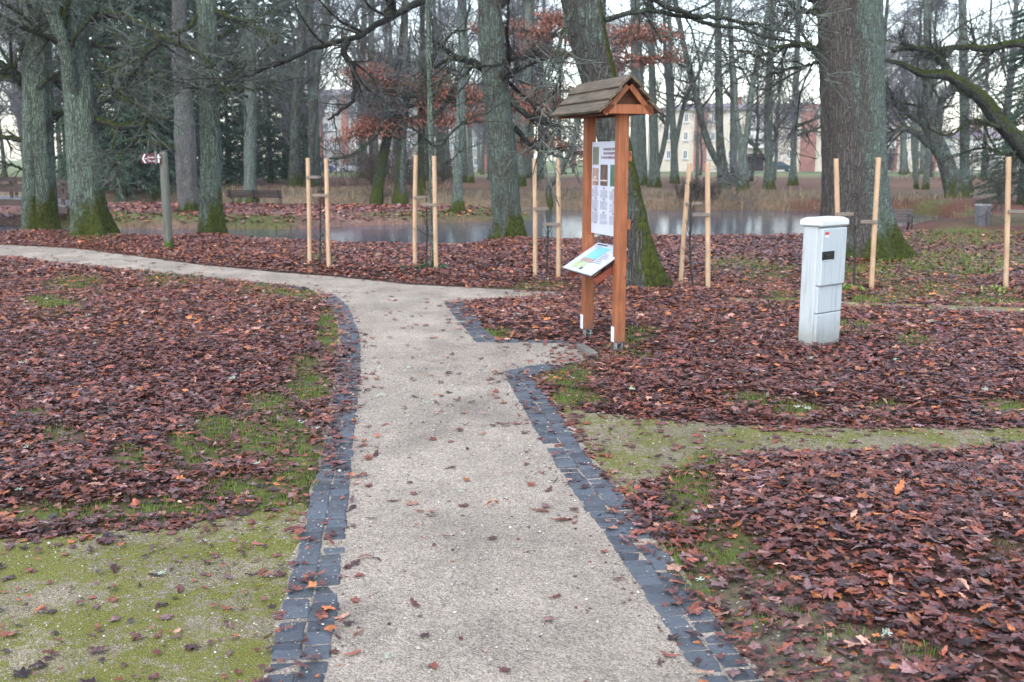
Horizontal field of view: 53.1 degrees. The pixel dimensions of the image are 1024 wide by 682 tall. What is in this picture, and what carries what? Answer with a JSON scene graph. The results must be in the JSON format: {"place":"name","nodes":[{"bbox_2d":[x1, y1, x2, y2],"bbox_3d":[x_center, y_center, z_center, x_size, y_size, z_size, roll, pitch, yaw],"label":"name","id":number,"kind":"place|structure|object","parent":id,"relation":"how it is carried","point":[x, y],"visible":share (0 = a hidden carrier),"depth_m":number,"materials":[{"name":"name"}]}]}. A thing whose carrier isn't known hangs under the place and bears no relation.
{"place":"outdoors","nodes":[
{"label":"outdoors","id":0,"kind":"place"},
{"bbox_2d":[0,503,307,681],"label":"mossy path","id":1,"kind":"structure","parent":0,"point":[196,626],"depth_m":3.83,"materials":[{"name":"plant"}]},
{"bbox_2d":[0,209,946,243],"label":"pond water","id":2,"kind":"structure","parent":0,"point":[755,222],"depth_m":30.75,"materials":[{"name":"grey liquid"}]},
{"bbox_2d":[3,183,974,230],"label":"reeds","id":3,"kind":"object","parent":2,"relation":"in","point":[758,192],"visible":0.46,"depth_m":42.13,"materials":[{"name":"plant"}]},
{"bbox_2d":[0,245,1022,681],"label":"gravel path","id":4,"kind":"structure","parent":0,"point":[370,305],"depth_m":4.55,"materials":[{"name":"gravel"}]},
{"bbox_2d":[14,243,1016,657],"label":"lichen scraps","id":5,"kind":"object","parent":4,"relation":"on","point":[486,371],"visible":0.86,"depth_m":7.02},
{"bbox_2d":[0,161,1023,681],"bbox_3d":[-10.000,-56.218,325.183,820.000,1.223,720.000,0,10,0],"label":"ground","id":6,"kind":"structure","parent":0,"point":[810,181],"depth_m":7.83,"materials":[{"name":"plant"}]},
{"bbox_2d":[0,48,18,176],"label":"bare tree","id":7,"kind":"object","parent":6,"relation":"on","point":[3,157],"visible":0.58,"depth_m":73.30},
{"bbox_2d":[0,0,62,108],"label":"bare tree","id":8,"kind":"object","parent":6,"relation":"on","point":[15,97],"visible":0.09,"depth_m":65.64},
{"bbox_2d":[0,177,69,213],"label":"footbridge","id":9,"kind":"object","parent":6,"relation":"on","point":[62,197],"visible":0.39,"depth_m":30.72,"materials":[{"name":"grey wood"}]},
{"bbox_2d":[0,0,152,230],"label":"oak tree","id":10,"kind":"object","parent":6,"relation":"on","point":[36,138],"visible":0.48,"depth_m":23.14,"materials":[{"name":"grey plant"}]},
{"bbox_2d":[52,1,160,191],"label":"spruce tree","id":11,"kind":"object","parent":6,"relation":"on","point":[62,157],"visible":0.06,"depth_m":46.05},
{"bbox_2d":[0,0,229,236],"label":"oak tree","id":12,"kind":"object","parent":6,"relation":"on","point":[68,38],"visible":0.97,"depth_m":20.49,"materials":[{"name":"grey plant"}]},
{"bbox_2d":[54,0,199,201],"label":"spruce tree","id":13,"kind":"object","parent":6,"relation":"on","point":[120,139],"visible":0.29,"depth_m":43.28,"materials":[{"name":"plant"}]},
{"bbox_2d":[141,152,172,249],"bbox_3d":[-6.329,-2.375,18.311,0.450,1.995,0.180,-5,11,-27],"label":"signpost","id":14,"kind":"object","parent":6,"relation":"on","point":[161,158],"visible":1,"depth_m":18.28,"materials":[{"name":"grey wood"}]},
{"bbox_2d":[93,0,229,199],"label":"spruce tree","id":15,"kind":"object","parent":6,"relation":"on","point":[154,170],"visible":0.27,"depth_m":43.32,"materials":[{"name":"plant"}]},
{"bbox_2d":[110,0,263,211],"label":"dead tree","id":16,"kind":"object","parent":6,"relation":"on","point":[186,174],"visible":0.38,"depth_m":31.69,"materials":[{"name":"grey plant"}]},
{"bbox_2d":[147,0,257,186],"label":"spruce tree","id":17,"kind":"object","parent":6,"relation":"on","point":[224,130],"visible":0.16,"depth_m":51.19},
{"bbox_2d":[101,0,314,232],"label":"oak tree","id":18,"kind":"object","parent":6,"relation":"on","point":[211,218],"visible":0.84,"depth_m":21.79,"materials":[{"name":"grey plant"}]},
{"bbox_2d":[193,0,278,185],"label":"spruce tree","id":19,"kind":"object","parent":6,"relation":"on","point":[228,153],"visible":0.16,"depth_m":54.60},
{"bbox_2d":[219,0,285,180],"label":"spruce tree","id":20,"kind":"object","parent":6,"relation":"on","point":[240,12],"visible":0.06,"depth_m":65.42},
{"bbox_2d":[190,0,315,203],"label":"linden tree","id":21,"kind":"object","parent":6,"relation":"on","point":[250,155],"visible":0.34,"depth_m":43.35,"materials":[{"name":"grey plant"}]},
{"bbox_2d":[226,189,283,204],"bbox_3d":[-9.105,-5.108,36.318,1.950,0.567,0.537,0,10,0],"label":"park bench","id":22,"kind":"object","parent":6,"relation":"on","point":[257,196],"visible":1,"depth_m":36.13,"materials":[{"name":"brown wood"}]},
{"bbox_2d":[230,0,307,182],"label":"spruce tree","id":23,"kind":"object","parent":6,"relation":"on","point":[269,142],"visible":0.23,"depth_m":59.87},
{"bbox_2d":[258,22,319,147],"bbox_3d":[-11.988,-12.537,54.345,2.814,8.719,4.431,-5,11,-24],"label":"bare tree","id":24,"kind":"object","parent":6,"relation":"on","point":[287,124],"visible":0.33,"depth_m":54.59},
{"bbox_2d":[256,0,334,179],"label":"spruce tree","id":25,"kind":"object","parent":6,"relation":"on","point":[304,122],"visible":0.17,"depth_m":67.13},
{"bbox_2d":[242,0,348,178],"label":"bare tree","id":26,"kind":"object","parent":6,"relation":"on","point":[316,14],"visible":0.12,"depth_m":70.73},
{"bbox_2d":[266,0,340,186],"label":"linden tree","id":27,"kind":"object","parent":6,"relation":"on","point":[294,178],"visible":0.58,"depth_m":51.16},
{"bbox_2d":[261,7,357,176],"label":"bare tree","id":28,"kind":"object","parent":6,"relation":"on","point":[306,105],"visible":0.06,"depth_m":75.74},
{"bbox_2d":[306,158,319,263],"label":"tree stake","id":29,"kind":"object","parent":6,"relation":"on","point":[308,192],"visible":0.83,"depth_m":15.26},
{"bbox_2d":[267,293,360,681],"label":"stone edging","id":30,"kind":"object","parent":6,"relation":"on","point":[285,646],"visible":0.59,"depth_m":4.26,"materials":[{"name":"stone"}]},
{"bbox_2d":[258,0,373,185],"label":"bare tree","id":31,"kind":"object","parent":6,"relation":"on","point":[311,59],"visible":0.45,"depth_m":54.73,"materials":[{"name":"grey plant"}]},
{"bbox_2d":[313,158,330,268],"bbox_3d":[-2.761,-1.746,14.893,0.228,1.789,0.087,0,10,0],"label":"tree stake","id":32,"kind":"object","parent":6,"relation":"on","point":[327,213],"visible":0.88,"depth_m":14.85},
{"bbox_2d":[295,2,351,144],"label":"bare tree","id":33,"kind":"object","parent":6,"relation":"on","point":[323,114],"visible":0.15,"depth_m":115.70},
{"bbox_2d":[290,0,398,186],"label":"linden tree","id":34,"kind":"object","parent":6,"relation":"on","point":[313,119],"visible":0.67,"depth_m":50.53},
{"bbox_2d":[324,0,379,123],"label":"bare tree","id":35,"kind":"object","parent":6,"relation":"on","point":[348,112],"visible":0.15,"depth_m":108.98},
{"bbox_2d":[314,0,398,177],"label":"bare tree","id":36,"kind":"object","parent":6,"relation":"on","point":[362,20],"visible":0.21,"depth_m":73.00,"materials":[{"name":"grey plant"}]},
{"bbox_2d":[287,126,441,185],"bbox_3d":[-8.095,-10.018,55.635,8.389,3.189,4.101,-2,10,-10],"label":"bare shrub","id":37,"kind":"object","parent":6,"relation":"on","point":[344,169],"visible":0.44,"depth_m":55.60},
{"bbox_2d":[346,30,385,182],"bbox_3d":[-8.087,-13.343,58.255,2.860,8.867,3.266,-3,11,-16],"label":"bare tree","id":38,"kind":"object","parent":6,"relation":"on","point":[362,103],"visible":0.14,"depth_m":58.03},
{"bbox_2d":[144,0,596,239],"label":"oak tree","id":39,"kind":"object","parent":6,"relation":"on","point":[507,220],"visible":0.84,"depth_m":20.32,"materials":[{"name":"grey plant"}]},
{"bbox_2d":[329,0,418,178],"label":"bare tree","id":40,"kind":"object","parent":6,"relation":"on","point":[381,3],"visible":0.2,"depth_m":64.12,"materials":[{"name":"grey plant"}]},
{"bbox_2d":[329,0,449,204],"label":"oak tree","id":41,"kind":"object","parent":6,"relation":"on","point":[376,195],"visible":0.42,"depth_m":42.02,"materials":[{"name":"brown plant"}]},
{"bbox_2d":[332,136,472,190],"bbox_3d":[-4.969,-8.197,47.144,6.444,2.593,3.262,0,10,0],"label":"bare shrub","id":42,"kind":"object","parent":6,"relation":"on","point":[369,167],"visible":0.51,"depth_m":46.90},
{"bbox_2d":[370,1,443,195],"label":"linden tree","id":43,"kind":"object","parent":6,"relation":"on","point":[421,183],"visible":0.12,"depth_m":43.11,"materials":[{"name":"grey plant"}]},
{"bbox_2d":[301,89,513,171],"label":"apartment building","id":44,"kind":"structure","parent":6,"relation":"on","point":[339,123],"depth_m":147.15,"materials":[{"name":"paint"}]},
{"bbox_2d":[326,0,504,203],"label":"linden tree","id":45,"kind":"object","parent":6,"relation":"on","point":[402,198],"visible":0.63,"depth_m":41.71,"materials":[{"name":"plant"}]},
{"bbox_2d":[413,155,427,263],"bbox_3d":[-1.345,-1.806,15.037,0.251,1.827,0.089,0,10,0],"label":"tree stake","id":46,"kind":"object","parent":6,"relation":"on","point":[415,172],"visible":0.85,"depth_m":14.98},
{"bbox_2d":[421,156,437,269],"bbox_3d":[-1.164,-1.697,14.471,0.232,1.809,0.090,0,10,0],"label":"tree stake","id":47,"kind":"object","parent":6,"relation":"on","point":[434,203],"visible":0.88,"depth_m":14.40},
{"bbox_2d":[379,0,479,178],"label":"bare tree","id":48,"kind":"object","parent":6,"relation":"on","point":[440,136],"visible":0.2,"depth_m":69.19,"materials":[{"name":"grey plant"}]},
{"bbox_2d":[370,0,506,212],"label":"linden tree","id":49,"kind":"object","parent":6,"relation":"on","point":[457,205],"visible":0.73,"depth_m":33.40,"materials":[{"name":"grey plant"}]},
{"bbox_2d":[398,0,478,176],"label":"bare tree","id":50,"kind":"object","parent":6,"relation":"on","point":[447,144],"visible":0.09,"depth_m":78.83,"materials":[{"name":"grey plant"}]},
{"bbox_2d":[320,32,558,204],"bbox_3d":[-2.808,-9.000,42.187,9.896,7.366,3.843,0,10,0],"label":"oak tree","id":51,"kind":"object","parent":6,"relation":"on","point":[366,126],"visible":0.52,"depth_m":41.74,"materials":[{"name":"brown plant"}]},
{"bbox_2d":[417,0,481,182],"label":"bare tree","id":52,"kind":"object","parent":6,"relation":"on","point":[465,176],"visible":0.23,"depth_m":60.96,"materials":[{"name":"grey plant"}]},
{"bbox_2d":[378,0,547,266],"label":"oak tree","id":53,"kind":"object","parent":6,"relation":"on","point":[430,93],"visible":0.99,"depth_m":14.35,"materials":[{"name":"brown plant"}]},
{"bbox_2d":[444,301,496,341],"bbox_3d":[-0.451,-0.202,10.553,0.237,0.068,2.663,-2,10,-10],"label":"stone edging","id":54,"kind":"object","parent":6,"relation":"on","point":[478,333],"visible":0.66,"depth_m":10.17,"materials":[{"name":"stone"}]},
{"bbox_2d":[433,0,522,182],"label":"linden tree","id":55,"kind":"object","parent":6,"relation":"on","point":[471,179],"visible":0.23,"depth_m":60.97,"materials":[{"name":"grey plant"}]},
{"bbox_2d":[472,35,486,174],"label":"bare tree","id":56,"kind":"object","parent":6,"relation":"on","point":[482,154],"visible":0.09,"depth_m":118.25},
{"bbox_2d":[466,0,555,146],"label":"bare tree","id":57,"kind":"object","parent":6,"relation":"on","point":[518,117],"visible":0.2,"depth_m":58.14,"materials":[{"name":"grey plant"}]},
{"bbox_2d":[0,201,1023,681],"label":"fallen leaves","id":58,"kind":"object","parent":6,"relation":"on","point":[980,467],"visible":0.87,"depth_m":6.85,"materials":[{"name":"brown plant"}]},
{"bbox_2d":[0,226,1023,681],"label":"grass","id":59,"kind":"structure","parent":6,"relation":"on","point":[708,452],"depth_m":6.13,"materials":[{"name":"plant"}]},
{"bbox_2d":[470,0,567,185],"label":"bare tree","id":60,"kind":"object","parent":6,"relation":"on","point":[522,169],"visible":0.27,"depth_m":53.27,"materials":[{"name":"grey plant"}]},
{"bbox_2d":[504,364,562,374],"bbox_3d":[0.187,0.237,8.061,0.274,0.066,0.466,8,13,39],"label":"stone edging","id":61,"kind":"object","parent":6,"relation":"on","point":[538,368],"visible":0.59,"depth_m":8.03,"materials":[{"name":"stone"}]},
{"bbox_2d":[511,0,560,177],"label":"bare tree","id":62,"kind":"object","parent":6,"relation":"on","point":[529,163],"visible":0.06,"depth_m":74.17,"materials":[{"name":"grey plant"}]},
{"bbox_2d":[509,0,570,178],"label":"bare tree","id":63,"kind":"object","parent":6,"relation":"on","point":[541,160],"visible":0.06,"depth_m":69.29,"materials":[{"name":"grey plant"}]},
{"bbox_2d":[532,158,548,276],"bbox_3d":[0.389,-1.575,13.971,0.231,1.803,0.089,0,10,0],"label":"tree stake","id":64,"kind":"object","parent":6,"relation":"on","point":[535,223],"visible":0.87,"depth_m":13.94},
{"bbox_2d":[544,158,560,278],"bbox_3d":[0.545,-1.543,13.848,0.235,1.824,0.092,0,10,0],"label":"tree stake","id":65,"kind":"object","parent":6,"relation":"on","point":[557,224],"visible":0.72,"depth_m":13.81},
{"bbox_2d":[467,0,692,167],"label":"oak tree","id":66,"kind":"object","parent":6,"relation":"on","point":[642,60],"visible":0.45,"depth_m":43.97,"materials":[{"name":"brown plant"}]},
{"bbox_2d":[546,0,636,209],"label":"linden tree","id":67,"kind":"object","parent":6,"relation":"on","point":[549,194],"visible":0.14,"depth_m":41.61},
{"bbox_2d":[550,74,661,349],"bbox_3d":[0.785,-1.050,8.960,0.562,2.405,1.173,-3,11,-17],"label":"information kiosk","id":68,"kind":"object","parent":6,"relation":"on","point":[621,99],"visible":0.97,"depth_m":8.70,"materials":[{"name":"orange wood"}]},
{"bbox_2d":[505,373,762,681],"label":"stone edging","id":69,"kind":"object","parent":6,"relation":"on","point":[656,594],"visible":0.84,"depth_m":4.37,"materials":[{"name":"stone"}]},
{"bbox_2d":[606,0,675,164],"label":"bare tree","id":70,"kind":"object","parent":6,"relation":"on","point":[633,125],"visible":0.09,"depth_m":74.08,"materials":[{"name":"grey plant"}]},
{"bbox_2d":[606,0,683,184],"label":"linden tree","id":71,"kind":"object","parent":6,"relation":"on","point":[641,165],"visible":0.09,"depth_m":54.38,"materials":[{"name":"grey plant"}]},
{"bbox_2d":[606,0,696,187],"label":"linden tree","id":72,"kind":"object","parent":6,"relation":"on","point":[655,163],"visible":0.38,"depth_m":49.98,"materials":[{"name":"grey plant"}]},
{"bbox_2d":[498,0,868,290],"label":"oak tree","id":73,"kind":"object","parent":6,"relation":"on","point":[584,27],"visible":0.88,"depth_m":12.49,"materials":[{"name":"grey plant"}]},
{"bbox_2d":[678,163,701,283],"bbox_3d":[2.296,-1.402,13.213,0.281,1.765,0.088,0,10,0],"label":"tree stake","id":74,"kind":"object","parent":6,"relation":"on","point":[685,217],"visible":0.79,"depth_m":13.16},
{"bbox_2d":[679,180,704,286],"bbox_3d":[2.247,-1.312,12.754,0.325,1.397,0.270,0,10,0],"label":"sapling","id":75,"kind":"object","parent":6,"relation":"on","point":[690,248],"visible":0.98,"depth_m":12.76,"materials":[{"name":"brown plant"}]},
{"bbox_2d":[627,0,762,183],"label":"linden tree","id":76,"kind":"object","parent":6,"relation":"on","point":[674,143],"visible":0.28,"depth_m":59.17,"materials":[{"name":"grey plant"}]},
{"bbox_2d":[671,174,722,199],"bbox_3d":[7.528,-6.299,41.818,2.328,1.069,2.268,0,10,0],"label":"bare shrub","id":77,"kind":"object","parent":6,"relation":"on","point":[697,188],"visible":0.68,"depth_m":41.59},
{"bbox_2d":[667,3,729,179],"bbox_3d":[10.765,-13.950,58.302,5.274,10.617,3.708,-9,14,-41],"label":"linden tree","id":78,"kind":"object","parent":6,"relation":"on","point":[698,69],"visible":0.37,"depth_m":58.05,"materials":[{"name":"grey plant"}]},
{"bbox_2d":[692,162,710,289],"bbox_3d":[2.301,-1.283,12.392,0.261,1.730,0.089,0,10,0],"label":"tree stake","id":79,"kind":"object","parent":6,"relation":"on","point":[706,214],"visible":0.91,"depth_m":12.35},
{"bbox_2d":[689,76,723,174],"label":"bare tree","id":80,"kind":"object","parent":6,"relation":"on","point":[708,121],"visible":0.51,"depth_m":89.86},
{"bbox_2d":[617,0,800,189],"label":"linden tree","id":81,"kind":"object","parent":6,"relation":"on","point":[718,155],"visible":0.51,"depth_m":47.91,"materials":[{"name":"plant"}]},
{"bbox_2d":[687,0,764,182],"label":"linden tree","id":82,"kind":"object","parent":6,"relation":"on","point":[732,130],"visible":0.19,"depth_m":59.75,"materials":[{"name":"grey plant"}]},
{"bbox_2d":[678,0,812,192],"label":"linden tree","id":83,"kind":"object","parent":6,"relation":"on","point":[744,139],"visible":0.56,"depth_m":43.57,"materials":[{"name":"grey plant"}]},
{"bbox_2d":[728,37,808,181],"bbox_3d":[15.057,-14.077,61.472,4.691,9.231,2.979,7,12,35],"label":"bare tree","id":84,"kind":"object","parent":6,"relation":"on","point":[751,177],"visible":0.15,"depth_m":62.21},
{"bbox_2d":[734,0,819,189],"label":"linden tree","id":85,"kind":"object","parent":6,"relation":"on","point":[768,180],"visible":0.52,"depth_m":47.83,"materials":[{"name":"grey plant"}]},
{"bbox_2d":[647,97,946,171],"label":"apartment building","id":86,"kind":"structure","parent":6,"relation":"on","point":[686,150],"depth_m":152.22,"materials":[{"name":"paint"}]},
{"bbox_2d":[701,0,916,261],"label":"linden tree","id":87,"kind":"object","parent":6,"relation":"on","point":[853,140],"visible":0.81,"depth_m":16.04,"materials":[{"name":"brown plant"}]},
{"bbox_2d":[798,216,848,347],"bbox_3d":[2.615,-0.493,8.630,0.399,1.098,0.236,-8,13,-38],"label":"utility cabinet","id":88,"kind":"object","parent":6,"relation":"on","point":[823,259],"visible":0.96,"depth_m":8.53,"materials":[{"name":"white plastic"}]},
{"bbox_2d":[784,0,889,185],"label":"linden tree","id":89,"kind":"object","parent":6,"relation":"on","point":[793,178],"visible":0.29,"depth_m":54.42,"materials":[{"name":"grey plant"}]},
{"bbox_2d":[834,158,853,215],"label":"tree stake","id":90,"kind":"object","parent":6,"relation":"on","point":[836,188],"visible":0.46,"depth_m":12.59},
{"bbox_2d":[846,182,866,285],"bbox_3d":[4.202,-1.287,12.656,0.314,1.407,0.254,0,10,0],"label":"sapling","id":91,"kind":"object","parent":6,"relation":"on","point":[854,249],"visible":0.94,"depth_m":12.64,"materials":[{"name":"brown plant"}]},
{"bbox_2d":[703,0,1023,210],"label":"linden tree","id":92,"kind":"object","parent":6,"relation":"on","point":[952,181],"visible":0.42,"depth_m":40.60,"materials":[{"name":"plant"}]},
{"bbox_2d":[860,157,880,288],"bbox_3d":[4.424,-1.350,12.720,0.229,1.832,0.091,0,10,0],"label":"tree stake","id":93,"kind":"object","parent":6,"relation":"on","point":[874,221],"visible":0.89,"depth_m":12.66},
{"bbox_2d":[888,0,921,174],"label":"bare tree","id":94,"kind":"object","parent":6,"relation":"on","point":[904,151],"visible":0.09,"depth_m":109.17,"materials":[{"name":"grey plant"}]},
{"bbox_2d":[893,208,916,229],"bbox_3d":[8.606,-2.799,23.725,1.395,0.567,0.483,1,10,6],"label":"park bench","id":95,"kind":"object","parent":6,"relation":"on","point":[905,218],"visible":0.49,"depth_m":23.79,"materials":[{"name":"brown wood"}]},
{"bbox_2d":[884,0,938,124],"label":"bare tree","id":96,"kind":"object","parent":6,"relation":"on","point":[887,5],"visible":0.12,"depth_m":62.29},
{"bbox_2d":[884,0,957,188],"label":"linden tree","id":97,"kind":"object","parent":6,"relation":"on","point":[916,171],"visible":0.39,"depth_m":48.32,"materials":[{"name":"grey plant"}]},
{"bbox_2d":[885,0,956,176],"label":"bare tree","id":98,"kind":"object","parent":6,"relation":"on","point":[914,124],"visible":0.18,"depth_m":78.00,"materials":[{"name":"grey plant"}]},
{"bbox_2d":[890,0,987,189],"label":"linden tree","id":99,"kind":"object","parent":6,"relation":"on","point":[926,182],"visible":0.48,"depth_m":47.00,"materials":[{"name":"grey plant"}]},
{"bbox_2d":[884,2,1023,225],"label":"oak tree","id":100,"kind":"object","parent":6,"relation":"on","point":[1005,127],"visible":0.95,"depth_m":24.20,"materials":[{"name":"plant"}]},
{"bbox_2d":[888,139,1019,180],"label":"hedge","id":101,"kind":"object","parent":6,"relation":"on","point":[934,166],"visible":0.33,"depth_m":67.20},
{"bbox_2d":[931,0,1021,179],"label":"linden tree","id":102,"kind":"object","parent":6,"relation":"on","point":[990,16],"visible":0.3,"depth_m":66.40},
{"bbox_2d":[944,126,1022,169],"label":"house","id":103,"kind":"structure","parent":6,"relation":"on","point":[971,141],"depth_m":172.17,"materials":[{"name":"paint"}]},
{"bbox_2d":[975,204,991,225],"bbox_3d":[11.325,-3.013,24.660,0.364,0.564,0.364,-4,11,-22],"label":"litter bin","id":104,"kind":"object","parent":6,"relation":"on","point":[980,209],"visible":0.86,"depth_m":24.53,"materials":[{"name":"metal"}]},
{"bbox_2d":[953,0,1023,177],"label":"bare tree","id":105,"kind":"object","parent":6,"relation":"on","point":[1010,81],"visible":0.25,"depth_m":72.49,"materials":[{"name":"grey plant"}]},
{"bbox_2d":[954,9,1023,205],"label":"spruce tree","id":106,"kind":"object","parent":6,"relation":"on","point":[1018,110],"visible":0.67,"depth_m":35.73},
{"bbox_2d":[958,0,1022,192],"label":"linden tree","id":107,"kind":"object","parent":6,"relation":"on","point":[964,172],"visible":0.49,"depth_m":43.52,"materials":[{"name":"grey plant"}]},
{"bbox_2d":[1003,157,1023,286],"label":"tree stake","id":108,"kind":"object","parent":6,"relation":"on","point":[1008,211],"visible":0.84,"depth_m":12.69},
{"bbox_2d":[0,0,1023,160],"label":"sky","id":109,"kind":"structure","parent":0,"point":[894,4],"materials":[{"name":"white"}]},
{"bbox_2d":[561,406,1023,494],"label":"side path","id":110,"kind":"structure","parent":0,"point":[884,438],"depth_m":6.07,"materials":[{"name":"plant"}]},
{"bbox_2d":[728,298,1023,311],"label":"grassy path","id":111,"kind":"structure","parent":0,"point":[977,307],"depth_m":11.02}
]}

